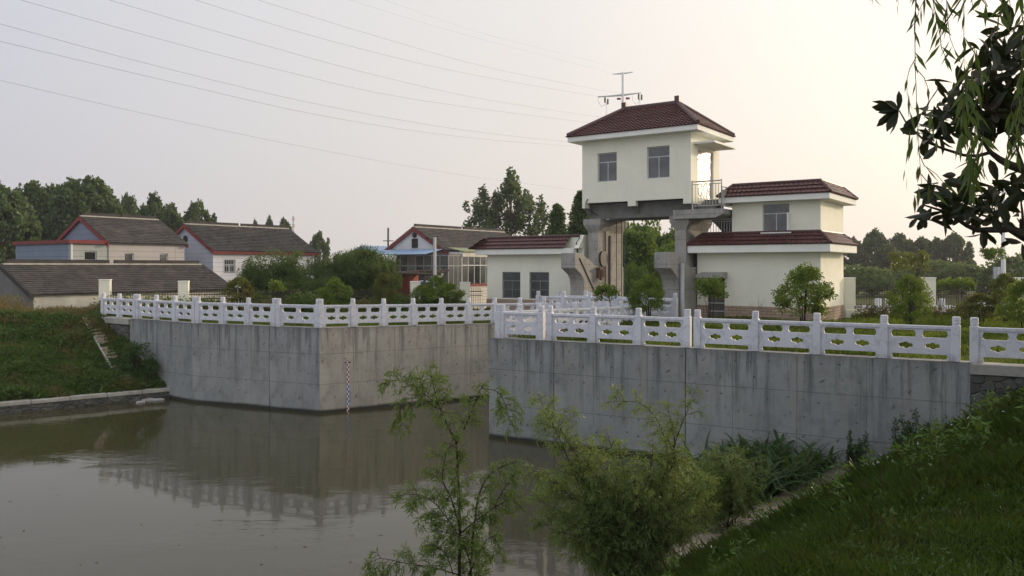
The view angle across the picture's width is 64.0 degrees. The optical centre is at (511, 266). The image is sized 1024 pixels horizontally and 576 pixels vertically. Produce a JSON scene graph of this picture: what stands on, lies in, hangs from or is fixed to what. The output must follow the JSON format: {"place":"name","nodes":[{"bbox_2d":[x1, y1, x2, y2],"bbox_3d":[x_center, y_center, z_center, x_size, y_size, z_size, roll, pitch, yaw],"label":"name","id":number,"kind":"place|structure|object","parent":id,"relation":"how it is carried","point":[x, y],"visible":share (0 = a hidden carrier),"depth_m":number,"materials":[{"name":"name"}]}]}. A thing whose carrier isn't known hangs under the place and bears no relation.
{"place":"outdoors","nodes":[
{"label":"outdoors","id":0,"kind":"place"},
{"bbox_2d":[129,317,489,326],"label":"lawn far bank","id":1,"kind":"structure","parent":0,"point":[372,325],"depth_m":38.17,"materials":[{"name":"green plant"}]},
{"bbox_2d":[0,292,114,335],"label":"dry weeds","id":2,"kind":"object","parent":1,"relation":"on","point":[64,309],"visible":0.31,"depth_m":41.78,"materials":[{"name":"plant"}]},
{"bbox_2d":[84,288,465,316],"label":"fence weeds","id":3,"kind":"object","parent":1,"relation":"on","point":[401,299],"visible":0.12,"depth_m":44.02,"materials":[{"name":"green plant"}]},
{"bbox_2d":[189,289,410,304],"bbox_3d":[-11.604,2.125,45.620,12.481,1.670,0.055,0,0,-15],"label":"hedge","id":4,"kind":"object","parent":1,"relation":"on","point":[274,293],"visible":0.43,"depth_m":45.32,"materials":[{"name":"green plant"}]},
{"bbox_2d":[468,234,587,312],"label":"pump house","id":5,"kind":"structure","parent":1,"relation":"on","point":[525,268],"depth_m":46.05,"materials":[{"name":"beige paint"}]},
{"bbox_2d":[503,272,519,297],"bbox_3d":[0.015,1.075,46.818,1.260,1.510,0.145,0,0,35],"label":"window","id":6,"kind":"structure","parent":5,"relation":"in","point":[511,280],"depth_m":46.81,"materials":[{"name":"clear glass"}]},
{"bbox_2d":[530,272,548,298],"bbox_3d":[1.574,1.075,45.731,1.300,1.510,0.145,0,0,35],"label":"window","id":7,"kind":"structure","parent":5,"relation":"in","point":[539,280],"depth_m":45.73,"materials":[{"name":"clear glass"}]},
{"bbox_2d":[0,397,723,575],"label":"water","id":8,"kind":"structure","parent":0,"point":[118,472],"depth_m":21.71,"materials":[{"name":"brown liquid"}]},
{"bbox_2d":[0,387,169,414],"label":"bank kerb","id":9,"kind":"structure","parent":8,"relation":"in","point":[38,404],"depth_m":34.66,"materials":[{"name":"concrete"}]},
{"bbox_2d":[100,316,132,339],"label":"masonry wall","id":10,"kind":"structure","parent":8,"relation":"in","point":[121,326],"depth_m":39.40,"materials":[{"name":"concrete"}]},
{"bbox_2d":[101,293,135,318],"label":"stone balustrade","id":11,"kind":"object","parent":10,"relation":"on","point":[119,307],"visible":1,"depth_m":39.88,"materials":[{"name":"white stone"}]},
{"bbox_2d":[130,318,192,401],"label":"retaining wall","id":12,"kind":"structure","parent":8,"relation":"in","point":[170,347],"depth_m":36.81,"materials":[{"name":"concrete"}]},
{"bbox_2d":[119,340,155,364],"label":"bush","id":13,"kind":"object","parent":12,"relation":"attached to","point":[135,349],"visible":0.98,"depth_m":37.32,"materials":[{"name":"green plant"}]},
{"bbox_2d":[135,294,195,322],"bbox_3d":[-15.839,1.913,37.454,4.948,1.189,0.233,0,0,37],"label":"stone balustrade","id":14,"kind":"object","parent":12,"relation":"on","point":[156,309],"visible":1,"depth_m":37.44,"materials":[{"name":"white stone"}]},
{"bbox_2d":[193,323,269,408],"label":"retaining wall","id":15,"kind":"structure","parent":8,"relation":"in","point":[230,364],"depth_m":34.91,"materials":[{"name":"concrete"}]},
{"bbox_2d":[195,296,276,325],"bbox_3d":[-11.840,1.917,35.078,4.412,1.186,0.229,0,0,24],"label":"stone balustrade","id":16,"kind":"object","parent":15,"relation":"on","point":[248,313],"visible":1,"depth_m":35.04,"materials":[{"name":"white stone"}]},
{"bbox_2d":[269,326,319,413],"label":"retaining wall","id":17,"kind":"structure","parent":8,"relation":"in","point":[294,368],"depth_m":33.56,"materials":[{"name":"concrete"}]},
{"bbox_2d":[275,298,318,327],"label":"stone balustrade","id":18,"kind":"object","parent":17,"relation":"on","point":[282,316],"visible":1,"depth_m":33.70,"materials":[{"name":"white stone"}]},
{"bbox_2d":[320,323,545,413],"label":"retaining wall","id":19,"kind":"structure","parent":8,"relation":"in","point":[459,353],"depth_m":34.77,"materials":[{"name":"concrete"}]},
{"bbox_2d":[319,297,546,327],"bbox_3d":[-3.122,1.994,36.118,11.086,1.341,0.251,0,0,-31],"label":"stone balustrade","id":20,"kind":"object","parent":19,"relation":"on","point":[384,314],"visible":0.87,"depth_m":35.31,"materials":[{"name":"white stone"}]},
{"bbox_2d":[489,337,560,444],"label":"retaining wall","id":21,"kind":"structure","parent":8,"relation":"in","point":[520,368],"depth_m":27.85,"materials":[{"name":"concrete"}]},
{"bbox_2d":[500,304,545,340],"bbox_3d":[0.333,1.915,28.071,1.755,1.186,0.226,0,0,30],"label":"stone balustrade","id":22,"kind":"object","parent":21,"relation":"on","point":[538,331],"visible":1,"depth_m":28.00,"materials":[{"name":"white stone"}]},
{"bbox_2d":[554,340,685,460],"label":"retaining wall","id":23,"kind":"structure","parent":8,"relation":"in","point":[586,374],"depth_m":26.06,"materials":[{"name":"concrete"}]},
{"bbox_2d":[546,305,691,347],"bbox_3d":[3.331,1.911,26.327,4.955,1.191,0.243,0,0,30],"label":"stone balustrade","id":24,"kind":"object","parent":23,"relation":"on","point":[638,330],"visible":1,"depth_m":26.19,"materials":[{"name":"white stone"}]},
{"bbox_2d":[650,465,856,575],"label":"bank kerb","id":25,"kind":"structure","parent":8,"relation":"in","point":[784,494],"depth_m":18.47,"materials":[{"name":"concrete"}]},
{"bbox_2d":[517,383,722,575],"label":"willow bush","id":26,"kind":"object","parent":25,"relation":"on","point":[616,541],"visible":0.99,"depth_m":13.69,"materials":[{"name":"green plant"}]},
{"bbox_2d":[682,442,769,533],"bbox_3d":[4.506,4.598,17.230,2.203,2.150,1.862,0,0,0],"label":"willow bush","id":27,"kind":"object","parent":25,"relation":"on","point":[731,490],"visible":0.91,"depth_m":16.94,"materials":[{"name":"green plant"}]},
{"bbox_2d":[647,429,880,510],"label":"reeds","id":28,"kind":"object","parent":8,"relation":"in","point":[784,466],"visible":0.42,"depth_m":21.21,"materials":[{"name":"green plant"}]},
{"bbox_2d":[686,347,969,468],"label":"retaining wall","id":29,"kind":"structure","parent":8,"relation":"in","point":[808,398],"depth_m":23.06,"materials":[{"name":"concrete"}]},
{"bbox_2d":[693,309,960,361],"bbox_3d":[8.655,1.910,23.232,7.145,1.193,0.226,0,0,30],"label":"stone balustrade","id":30,"kind":"object","parent":29,"relation":"on","point":[883,341],"visible":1,"depth_m":23.05,"materials":[{"name":"white stone"}]},
{"bbox_2d":[390,269,449,297],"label":"brick shed","id":31,"kind":"structure","parent":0,"point":[408,277],"depth_m":59.66,"materials":[{"name":"red brick"}]},
{"bbox_2d":[0,0,1023,270],"label":"sky","id":32,"kind":"structure","parent":0,"point":[796,83],"materials":[{"name":"white"}]},
{"bbox_2d":[115,307,1023,363],"bbox_3d":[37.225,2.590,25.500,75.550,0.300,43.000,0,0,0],"label":"grass lawn","id":33,"kind":"structure","parent":0,"point":[964,356],"depth_m":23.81,"materials":[{"name":"green plant"}]},
{"bbox_2d":[220,276,255,310],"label":"garden bush","id":34,"kind":"object","parent":33,"relation":"on","point":[241,289],"visible":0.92,"depth_m":42.87,"materials":[{"name":"green plant"}]},
{"bbox_2d":[314,276,353,310],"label":"garden bush","id":35,"kind":"object","parent":33,"relation":"on","point":[325,293],"visible":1,"depth_m":42.13,"materials":[{"name":"green plant"}]},
{"bbox_2d":[371,272,397,302],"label":"garden bush","id":36,"kind":"object","parent":33,"relation":"on","point":[384,280],"visible":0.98,"depth_m":43.36,"materials":[{"name":"green plant"}]},
{"bbox_2d":[426,281,465,309],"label":"garden bush","id":37,"kind":"object","parent":33,"relation":"on","point":[456,297],"visible":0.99,"depth_m":44.02,"materials":[{"name":"green plant"}]},
{"bbox_2d":[592,282,620,304],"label":"young tree","id":38,"kind":"object","parent":33,"relation":"on","point":[605,288],"visible":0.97,"depth_m":36.39,"materials":[{"name":"green plant"}]},
{"bbox_2d":[626,273,665,315],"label":"garden bush","id":39,"kind":"object","parent":33,"relation":"on","point":[649,282],"visible":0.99,"depth_m":35.78,"materials":[{"name":"green plant"}]},
{"bbox_2d":[561,95,735,316],"bbox_3d":[7.315,-0.940,42.530,8.315,15.760,6.391,0,0,35],"label":"sluice gatehouse","id":40,"kind":"object","parent":33,"relation":"on","point":[656,161],"visible":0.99,"depth_m":41.74,"materials":[{"name":"beige paint"}]},
{"bbox_2d":[598,152,616,181],"bbox_3d":[5.026,-5.160,42.754,1.130,1.500,0.060,0,0,35],"label":"window","id":41,"kind":"structure","parent":40,"relation":"in","point":[607,162],"depth_m":42.77,"materials":[{"name":"grey glass"}]},
{"bbox_2d":[648,146,668,178],"bbox_3d":[7.388,-5.210,41.106,1.230,1.600,0.060,0,0,35],"label":"window","id":42,"kind":"structure","parent":40,"relation":"in","point":[658,157],"depth_m":41.12,"materials":[{"name":"grey glass"}]},
{"bbox_2d":[698,149,711,199],"bbox_3d":[9.757,-4.650,41.650,0.060,2.460,2.080,0,0,35],"label":"door","id":43,"kind":"structure","parent":40,"relation":"in","point":[704,157],"depth_m":41.74,"materials":[{"name":"white paint"}]},
{"bbox_2d":[692,275,729,323],"bbox_3d":[8.589,1.439,35.427,1.623,2.218,1.830,0,0,0],"label":"young tree","id":44,"kind":"object","parent":33,"relation":"on","point":[713,288],"visible":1,"depth_m":35.16,"materials":[{"name":"green plant"}]},
{"bbox_2d":[686,178,858,320],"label":"control house","id":45,"kind":"structure","parent":33,"relation":"on","point":[773,236],"depth_m":39.10,"materials":[{"name":"beige paint"}]},
{"bbox_2d":[763,203,788,230],"bbox_3d":[12.549,-2.290,38.847,1.260,1.340,0.060,0,0,35],"label":"window","id":46,"kind":"structure","parent":45,"relation":"in","point":[774,215],"depth_m":38.88,"materials":[{"name":"grey glass"}]},
{"bbox_2d":[770,261,838,320],"bbox_3d":[11.900,1.121,33.412,2.800,2.665,2.730,0,0,-36],"label":"garden bush","id":47,"kind":"object","parent":33,"relation":"on","point":[801,278],"visible":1,"depth_m":33.13,"materials":[{"name":"green plant"}]},
{"bbox_2d":[843,277,855,317],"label":"fence pillar","id":48,"kind":"structure","parent":33,"relation":"on","point":[848,293],"depth_m":41.24,"materials":[{"name":"beige paint"}]},
{"bbox_2d":[887,250,930,291],"bbox_3d":[17.120,0.459,35.402,1.557,2.393,1.892,0,0,-34],"label":"young tree","id":49,"kind":"object","parent":33,"relation":"on","point":[909,257],"visible":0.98,"depth_m":35.26,"materials":[{"name":"green plant"}]},
{"bbox_2d":[884,273,935,324],"bbox_3d":[16.818,1.530,34.602,1.976,2.582,2.010,0,0,33],"label":"garden bush","id":50,"kind":"object","parent":33,"relation":"on","point":[920,293],"visible":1,"depth_m":34.28,"materials":[{"name":"green plant"}]},
{"bbox_2d":[941,276,977,302],"bbox_3d":[25.797,1.521,46.914,1.729,1.958,1.730,0,0,-27],"label":"young tree","id":51,"kind":"object","parent":33,"relation":"on","point":[959,282],"visible":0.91,"depth_m":46.66,"materials":[{"name":"green plant"}]},
{"bbox_2d":[954,293,1002,321],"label":"garden bush","id":52,"kind":"object","parent":33,"relation":"on","point":[970,307],"visible":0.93,"depth_m":36.74,"materials":[{"name":"green plant"}]},
{"bbox_2d":[987,272,1023,322],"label":"garden bush","id":53,"kind":"object","parent":33,"relation":"on","point":[1004,279],"visible":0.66,"depth_m":35.97,"materials":[{"name":"green plant"}]},
{"bbox_2d":[993,277,1023,327],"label":"garden bush","id":54,"kind":"object","parent":33,"relation":"on","point":[1015,295],"visible":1,"depth_m":29.99,"materials":[{"name":"green plant"}]},
{"bbox_2d":[623,275,1018,316],"bbox_3d":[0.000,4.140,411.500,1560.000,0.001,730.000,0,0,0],"label":"field","id":55,"kind":"structure","parent":0,"point":[947,298],"depth_m":105.45,"materials":[{"name":"green plant"}]},
{"bbox_2d":[0,181,42,263],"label":"poplar tree","id":56,"kind":"object","parent":55,"relation":"on","point":[20,222],"visible":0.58,"depth_m":83.59,"materials":[{"name":"green plant"}]},
{"bbox_2d":[2,179,53,255],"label":"poplar tree","id":57,"kind":"object","parent":55,"relation":"on","point":[35,193],"visible":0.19,"depth_m":97.25,"materials":[{"name":"green plant"}]},
{"bbox_2d":[35,176,98,240],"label":"poplar tree","id":58,"kind":"object","parent":55,"relation":"on","point":[55,215],"visible":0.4,"depth_m":95.70,"materials":[{"name":"green plant"}]},
{"bbox_2d":[55,175,129,234],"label":"poplar tree","id":59,"kind":"object","parent":55,"relation":"on","point":[98,193],"visible":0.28,"depth_m":98.43,"materials":[{"name":"green plant"}]},
{"bbox_2d":[12,212,188,262],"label":"village house","id":60,"kind":"structure","parent":55,"relation":"on","point":[95,236],"depth_m":69.17,"materials":[{"name":"grey"}]},
{"bbox_2d":[0,259,235,310],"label":"outbuilding","id":61,"kind":"structure","parent":55,"relation":"on","point":[51,282],"depth_m":53.05,"materials":[{"name":"grey tile"}]},
{"bbox_2d":[136,190,170,224],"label":"poplar tree","id":62,"kind":"object","parent":55,"relation":"on","point":[153,207],"visible":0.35,"depth_m":111.34,"materials":[{"name":"green plant"}]},
{"bbox_2d":[159,202,184,231],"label":"poplar tree","id":63,"kind":"object","parent":55,"relation":"on","point":[174,219],"visible":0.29,"depth_m":109.34,"materials":[{"name":"green plant"}]},
{"bbox_2d":[183,198,216,221],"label":"poplar tree","id":64,"kind":"object","parent":55,"relation":"on","point":[196,211],"visible":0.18,"depth_m":115.53,"materials":[{"name":"green plant"}]},
{"bbox_2d":[175,221,317,302],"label":"village house","id":65,"kind":"structure","parent":55,"relation":"on","point":[221,249],"depth_m":79.34,"materials":[{"name":"white paint"}]},
{"bbox_2d":[241,266,274,302],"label":"bamboo clump","id":66,"kind":"object","parent":55,"relation":"on","point":[263,282],"visible":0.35,"depth_m":54.51,"materials":[{"name":"green plant"}]},
{"bbox_2d":[236,245,309,302],"bbox_3d":[-16.307,1.436,56.297,4.843,5.835,4.910,0,0,0],"label":"bamboo clump","id":67,"kind":"object","parent":55,"relation":"on","point":[279,272],"visible":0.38,"depth_m":55.09,"materials":[{"name":"green plant"}]},
{"bbox_2d":[283,263,335,298],"bbox_3d":[-13.093,2.020,54.820,3.757,4.526,3.809,0,0,-38],"label":"bamboo clump","id":68,"kind":"object","parent":55,"relation":"on","point":[323,280],"visible":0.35,"depth_m":54.23,"materials":[{"name":"green plant"}]},
{"bbox_2d":[309,230,330,277],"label":"poplar tree","id":69,"kind":"object","parent":55,"relation":"on","point":[319,243],"visible":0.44,"depth_m":134.24,"materials":[{"name":"green plant"}]},
{"bbox_2d":[302,248,356,298],"bbox_3d":[-12.374,1.397,57.858,4.514,5.543,4.163,0,0,33],"label":"bamboo clump","id":70,"kind":"object","parent":55,"relation":"on","point":[327,267],"visible":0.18,"depth_m":57.26,"materials":[{"name":"green plant"}]},
{"bbox_2d":[319,245,383,304],"bbox_3d":[-11.285,1.397,57.068,4.721,5.922,4.657,0,0,15],"label":"bamboo clump","id":71,"kind":"object","parent":55,"relation":"on","point":[355,277],"visible":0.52,"depth_m":55.74,"materials":[{"name":"green plant"}]},
{"bbox_2d":[333,244,402,299],"bbox_3d":[-10.284,1.282,58.005,5.298,5.783,4.886,0,0,-4],"label":"bamboo clump","id":72,"kind":"object","parent":55,"relation":"on","point":[391,264],"visible":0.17,"depth_m":56.69,"materials":[{"name":"green plant"}]},
{"bbox_2d":[366,257,403,302],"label":"bamboo clump","id":73,"kind":"object","parent":55,"relation":"on","point":[374,273],"visible":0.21,"depth_m":55.50,"materials":[{"name":"green plant"}]},
{"bbox_2d":[374,224,509,308],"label":"village house","id":74,"kind":"structure","parent":55,"relation":"on","point":[412,247],"depth_m":79.15,"materials":[{"name":"white paint"}]},
{"bbox_2d":[462,191,513,231],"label":"poplar tree","id":75,"kind":"object","parent":55,"relation":"on","point":[485,209],"visible":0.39,"depth_m":98.97,"materials":[{"name":"green plant"}]},
{"bbox_2d":[472,166,545,235],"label":"poplar tree","id":76,"kind":"object","parent":55,"relation":"on","point":[510,189],"visible":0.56,"depth_m":96.95,"materials":[{"name":"green plant"}]},
{"bbox_2d":[503,196,551,235],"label":"poplar tree","id":77,"kind":"object","parent":55,"relation":"on","point":[521,217],"visible":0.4,"depth_m":97.53,"materials":[{"name":"green plant"}]},
{"bbox_2d":[545,203,567,234],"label":"redwood tree","id":78,"kind":"object","parent":55,"relation":"on","point":[557,226],"visible":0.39,"depth_m":65.62,"materials":[{"name":"green plant"}]},
{"bbox_2d":[564,189,589,234],"bbox_3d":[5.151,-0.763,59.985,4.309,9.807,4.384,0,0,21],"label":"redwood tree","id":79,"kind":"object","parent":55,"relation":"on","point":[577,215],"visible":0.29,"depth_m":59.58,"materials":[{"name":"green plant"}]},
{"bbox_2d":[623,261,652,296],"bbox_3d":[8.293,1.875,56.034,2.810,4.536,2.895,0,0,-22],"label":"camphor tree","id":80,"kind":"object","parent":55,"relation":"on","point":[630,276],"visible":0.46,"depth_m":55.49,"materials":[{"name":"green plant"}]},
{"bbox_2d":[623,228,666,273],"bbox_3d":[8.828,0.647,59.872,6.048,6.995,5.483,0,0,0],"label":"camphor tree","id":81,"kind":"object","parent":55,"relation":"on","point":[637,245],"visible":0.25,"depth_m":58.42,"materials":[{"name":"green plant"}]},
{"bbox_2d":[624,220,674,250],"bbox_3d":[11.031,-0.068,65.906,5.816,8.426,5.992,0,0,-12],"label":"camphor tree","id":82,"kind":"object","parent":55,"relation":"on","point":[660,238],"visible":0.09,"depth_m":64.75,"materials":[{"name":"green plant"}]},
{"bbox_2d":[843,263,876,296],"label":"willow tree","id":83,"kind":"object","parent":55,"relation":"on","point":[850,271],"visible":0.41,"depth_m":110.55,"materials":[{"name":"green plant"}]},
{"bbox_2d":[854,227,890,269],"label":"distant tree","id":84,"kind":"object","parent":55,"relation":"on","point":[874,239],"visible":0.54,"depth_m":164.06,"materials":[{"name":"green plant"}]},
{"bbox_2d":[852,266,896,296],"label":"willow tree","id":85,"kind":"object","parent":55,"relation":"on","point":[880,278],"visible":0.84,"depth_m":108.71,"materials":[{"name":"green plant"}]},
{"bbox_2d":[866,243,906,274],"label":"distant tree","id":86,"kind":"object","parent":55,"relation":"on","point":[879,259],"visible":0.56,"depth_m":149.17,"materials":[{"name":"green plant"}]},
{"bbox_2d":[887,232,918,266],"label":"distant tree","id":87,"kind":"object","parent":55,"relation":"on","point":[900,242],"visible":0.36,"depth_m":170.52,"materials":[{"name":"green plant"}]},
{"bbox_2d":[907,259,963,295],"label":"willow tree","id":88,"kind":"object","parent":55,"relation":"on","point":[936,265],"visible":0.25,"depth_m":115.20,"materials":[{"name":"green plant"}]},
{"bbox_2d":[923,236,947,263],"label":"distant tree","id":89,"kind":"object","parent":55,"relation":"on","point":[933,245],"visible":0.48,"depth_m":159.28,"materials":[{"name":"green plant"}]},
{"bbox_2d":[935,231,976,271],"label":"distant tree","id":90,"kind":"object","parent":55,"relation":"on","point":[954,244],"visible":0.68,"depth_m":156.20,"materials":[{"name":"green plant"}]},
{"bbox_2d":[933,261,986,296],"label":"willow tree","id":91,"kind":"object","parent":55,"relation":"on","point":[949,271],"visible":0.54,"depth_m":110.91,"materials":[{"name":"green plant"}]},
{"bbox_2d":[979,245,1007,291],"bbox_3d":[27.627,0.438,47.061,1.411,3.434,1.411,0,0,0],"label":"young tree","id":92,"kind":"object","parent":55,"relation":"on","point":[989,254],"visible":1,"depth_m":46.84,"materials":[{"name":"green plant"}]},
{"bbox_2d":[976,252,1023,287],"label":"willow tree","id":93,"kind":"object","parent":55,"relation":"on","point":[1015,264],"visible":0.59,"depth_m":103.94,"materials":[{"name":"green plant"}]},
{"bbox_2d":[645,383,1023,575],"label":"grassy bank","id":94,"kind":"structure","parent":0,"point":[961,548],"depth_m":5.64,"materials":[{"name":"green plant"}]},
{"bbox_2d":[358,359,531,575],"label":"willow sapling","id":95,"kind":"object","parent":94,"relation":"on","point":[461,544],"visible":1,"depth_m":10.87,"materials":[{"name":"green plant"}]},
{"bbox_2d":[612,386,1023,575],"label":"leafy weeds","id":96,"kind":"object","parent":94,"relation":"on","point":[979,425],"visible":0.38,"depth_m":10.77,"materials":[{"name":"green plant"}]},
{"bbox_2d":[640,387,1023,575],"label":"dead stalks","id":97,"kind":"object","parent":94,"relation":"on","point":[881,520],"visible":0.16,"depth_m":8.09,"materials":[{"name":"plant"}]},
{"bbox_2d":[687,397,1023,575],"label":"broadleaf weeds","id":98,"kind":"object","parent":94,"relation":"on","point":[905,518],"visible":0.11,"depth_m":6.54,"materials":[{"name":"green plant"}]},
{"bbox_2d":[872,4,1023,259],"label":"magnolia tree","id":99,"kind":"object","parent":94,"relation":"on","point":[997,95],"visible":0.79,"depth_m":5.19,"materials":[{"name":"green plant"}]},
{"bbox_2d":[872,0,1023,211],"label":"weeping willow","id":100,"kind":"object","parent":94,"relation":"on","point":[971,170],"visible":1,"depth_m":3.69,"materials":[{"name":"green plant"}]},
{"bbox_2d":[970,362,1023,412],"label":"masonry wall","id":101,"kind":"structure","parent":94,"relation":"on","point":[990,376],"depth_m":20.86,"materials":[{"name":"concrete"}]},
{"bbox_2d":[969,317,1023,362],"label":"stone balustrade","id":102,"kind":"object","parent":101,"relation":"on","point":[979,348],"visible":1,"depth_m":21.05,"materials":[{"name":"white stone"}]},
{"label":"weedy bank","id":103,"kind":"structure","parent":0,"visible":0},
{"bbox_2d":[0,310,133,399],"bbox_3d":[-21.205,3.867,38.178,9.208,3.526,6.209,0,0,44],"label":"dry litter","id":104,"kind":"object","parent":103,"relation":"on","point":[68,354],"visible":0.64,"depth_m":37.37,"materials":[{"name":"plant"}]},
{"bbox_2d":[0,307,165,401],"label":"bank weeds","id":105,"kind":"object","parent":103,"relation":"on","point":[45,367],"visible":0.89,"depth_m":36.96,"materials":[{"name":"green plant"}]},
{"bbox_3d":[2.890,4.721,32.920,0.600,4.438,11.500,0,0,37],"label":"retaining wall","id":106,"kind":"object","parent":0,"visible":0},
{"bbox_2d":[495,301,649,338],"bbox_3d":[2.865,2.030,32.996,0.249,1.398,11.403,0,0,37],"label":"stone balustrade","id":107,"kind":"object","parent":106,"relation":"on","point":[605,309],"visible":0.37,"depth_m":32.37,"materials":[{"name":"white stone"}]},
{"bbox_3d":[2.425,4.790,40.707,0.600,4.300,4.058,0,0,30],"label":"retaining wall","id":108,"kind":"object","parent":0,"visible":0},
{"bbox_2d":[566,313,611,330],"bbox_3d":[4.853,2.788,39.992,7.850,0.705,1.950,0,0,35],"label":"footbridge","id":109,"kind":"object","parent":108,"relation":"on","point":[586,321],"visible":0.05,"depth_m":39.90,"materials":[{"name":"concrete"}]},
{"bbox_2d":[536,291,677,316],"bbox_3d":[4.380,1.841,39.370,7.625,1.209,0.231,0,0,35],"label":"stone balustrade","id":110,"kind":"object","parent":109,"relation":"on","point":[672,308],"visible":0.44,"depth_m":39.48,"materials":[{"name":"white stone"}]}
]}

